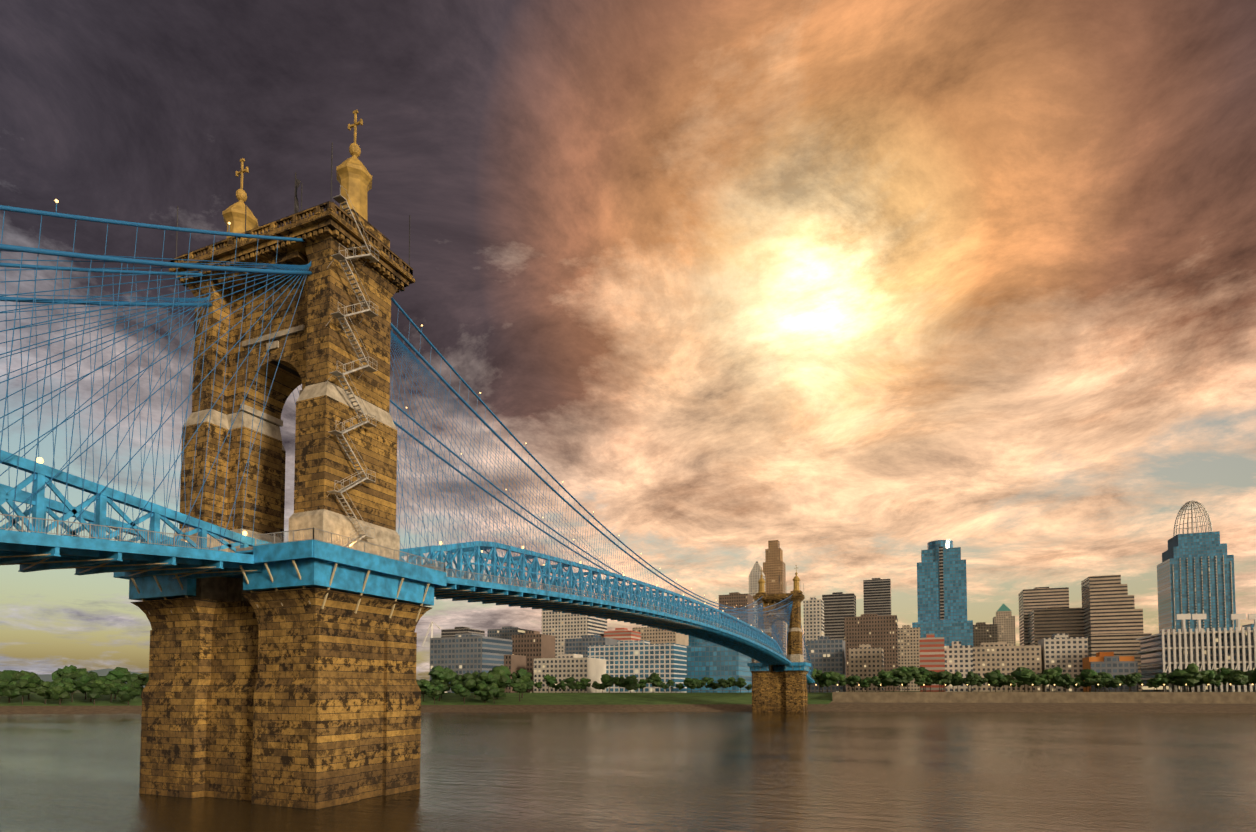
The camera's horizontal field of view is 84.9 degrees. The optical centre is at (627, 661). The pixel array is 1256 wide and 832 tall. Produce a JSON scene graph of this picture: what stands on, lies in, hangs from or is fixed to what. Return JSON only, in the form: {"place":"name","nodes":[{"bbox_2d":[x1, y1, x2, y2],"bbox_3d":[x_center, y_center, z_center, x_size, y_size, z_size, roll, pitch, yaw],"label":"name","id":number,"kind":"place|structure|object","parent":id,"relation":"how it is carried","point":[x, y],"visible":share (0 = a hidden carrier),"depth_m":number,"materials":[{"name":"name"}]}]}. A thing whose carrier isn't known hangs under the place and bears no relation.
{"place":"outdoors","nodes":[
{"label":"outdoors","id":0,"kind":"place"},
{"bbox_2d":[38,668,144,686],"bbox_3d":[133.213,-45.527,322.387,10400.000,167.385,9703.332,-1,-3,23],"label":"hills","id":1,"kind":"structure","parent":0,"point":[99,672],"depth_m":4114.02,"materials":[{"name":"green plant"}]},
{"bbox_2d":[0,711,1255,831],"bbox_3d":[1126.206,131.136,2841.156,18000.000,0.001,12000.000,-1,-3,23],"label":"water","id":2,"kind":"structure","parent":0,"point":[808,771],"depth_m":93.24,"materials":[{"name":"brown liquid"}]},
{"bbox_2d":[131,201,431,809],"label":"bridge tower","id":3,"kind":"structure","parent":2,"relation":"in","point":[296,700],"depth_m":75.85,"materials":[{"name":"brown stone"}]},
{"bbox_2d":[176,142,409,265],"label":"lightning rods","id":4,"kind":"object","parent":3,"relation":"on","point":[296,203],"visible":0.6,"depth_m":82.31,"materials":[{"name":"black metal"}]},
{"bbox_2d":[222,110,371,246],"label":"tower finials","id":5,"kind":"object","parent":3,"relation":"on","point":[354,177],"visible":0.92,"depth_m":78.60,"materials":[{"name":"gold metal"}]},
{"bbox_2d":[325,185,378,547],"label":"fire stairs","id":6,"kind":"structure","parent":3,"relation":"attached to","point":[340,257],"depth_m":74.14,"materials":[{"name":"white metal"}]},
{"bbox_2d":[0,211,812,674],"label":"suspender cables","id":7,"kind":"object","parent":3,"relation":"attached to","point":[198,301],"visible":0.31,"depth_m":69.84,"materials":[{"name":"blue paint"}]},
{"bbox_2d":[0,203,813,670],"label":"cables","id":8,"kind":"object","parent":3,"relation":"attached to","point":[102,257],"visible":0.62,"depth_m":72.00,"materials":[{"name":"blue paint"}]},
{"bbox_2d":[36,199,806,645],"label":"cable lights","id":9,"kind":"object","parent":8,"relation":"attached to","point":[40,459],"visible":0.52,"depth_m":70.62,"materials":[{"name":"beige"}]},
{"bbox_2d":[0,450,814,682],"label":"truss","id":10,"kind":"object","parent":3,"relation":"on","point":[316,561],"visible":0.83,"depth_m":70.72,"materials":[{"name":"blue metal"}]},
{"bbox_2d":[0,554,809,674],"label":"bracing","id":11,"kind":"object","parent":10,"relation":"attached to","point":[243,571],"visible":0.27,"depth_m":72.55,"materials":[{"name":"blue metal"}]},
{"bbox_2d":[236,547,784,665],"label":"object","id":12,"kind":"structure","parent":10,"relation":"on","point":[244,549],"depth_m":69.30,"materials":[{"name":"blue metal"}]},
{"bbox_2d":[0,514,814,679],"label":"railings","id":13,"kind":"object","parent":12,"relation":"on","point":[438,565],"visible":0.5,"depth_m":68.08,"materials":[{"name":"blue metal"}]},
{"bbox_2d":[0,690,1255,713],"bbox_3d":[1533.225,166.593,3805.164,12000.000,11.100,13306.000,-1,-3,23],"label":"land","id":14,"kind":"structure","parent":0,"point":[1127,702],"depth_m":390.57,"materials":[{"name":"green plant"}]},
{"bbox_2d":[422,621,439,645],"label":"crane","id":15,"kind":"object","parent":14,"relation":"on","point":[431,624],"visible":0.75,"depth_m":563.14,"materials":[{"name":"white metal"}]},
{"bbox_2d":[750,591,807,712],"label":"bridge tower","id":16,"kind":"structure","parent":14,"relation":"on","point":[783,692],"depth_m":362.73,"materials":[{"name":"brown stone"}]},
{"bbox_2d":[758,565,799,592],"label":"tower finials","id":17,"kind":"object","parent":16,"relation":"on","point":[796,580],"visible":0.98,"depth_m":371.64,"materials":[{"name":"gold metal"}]},
{"bbox_2d":[429,531,1253,692],"bbox_3d":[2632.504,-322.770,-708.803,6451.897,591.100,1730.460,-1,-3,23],"label":"skyline","id":18,"kind":"structure","parent":14,"relation":"on","point":[1101,630],"depth_m":707.98,"materials":[{"name":"beige concrete"}]},
{"bbox_2d":[837,685,1252,691],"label":"street lights","id":19,"kind":"object","parent":14,"relation":"on","point":[1076,688],"visible":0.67,"depth_m":407.41},
{"bbox_2d":[815,684,1252,685],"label":"promenade bulbs","id":20,"kind":"object","parent":19,"relation":"on","point":[1032,684],"visible":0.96,"depth_m":411.72,"materials":[{"name":"white glass"}]},
{"bbox_2d":[1136,500,1255,691],"bbox_3d":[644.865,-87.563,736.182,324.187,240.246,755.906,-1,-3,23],"label":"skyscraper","id":21,"kind":"structure","parent":14,"relation":"on","point":[1200,630],"depth_m":441.97,"materials":[{"name":"white concrete"}]},
{"bbox_2d":[1140,633,1255,691],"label":"ballpark","id":22,"kind":"structure","parent":14,"relation":"on","point":[1150,657],"depth_m":445.96,"materials":[{"name":"white concrete"}]},
{"bbox_2d":[0,663,1255,704],"bbox_3d":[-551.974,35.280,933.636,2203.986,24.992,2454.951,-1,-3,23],"label":"tree","id":23,"kind":"object","parent":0,"point":[496,681],"depth_m":415.28,"materials":[{"name":"green plant"}]},
{"bbox_2d":[0,0,1255,680],"label":"sky","id":24,"kind":"structure","parent":0,"point":[855,286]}
]}

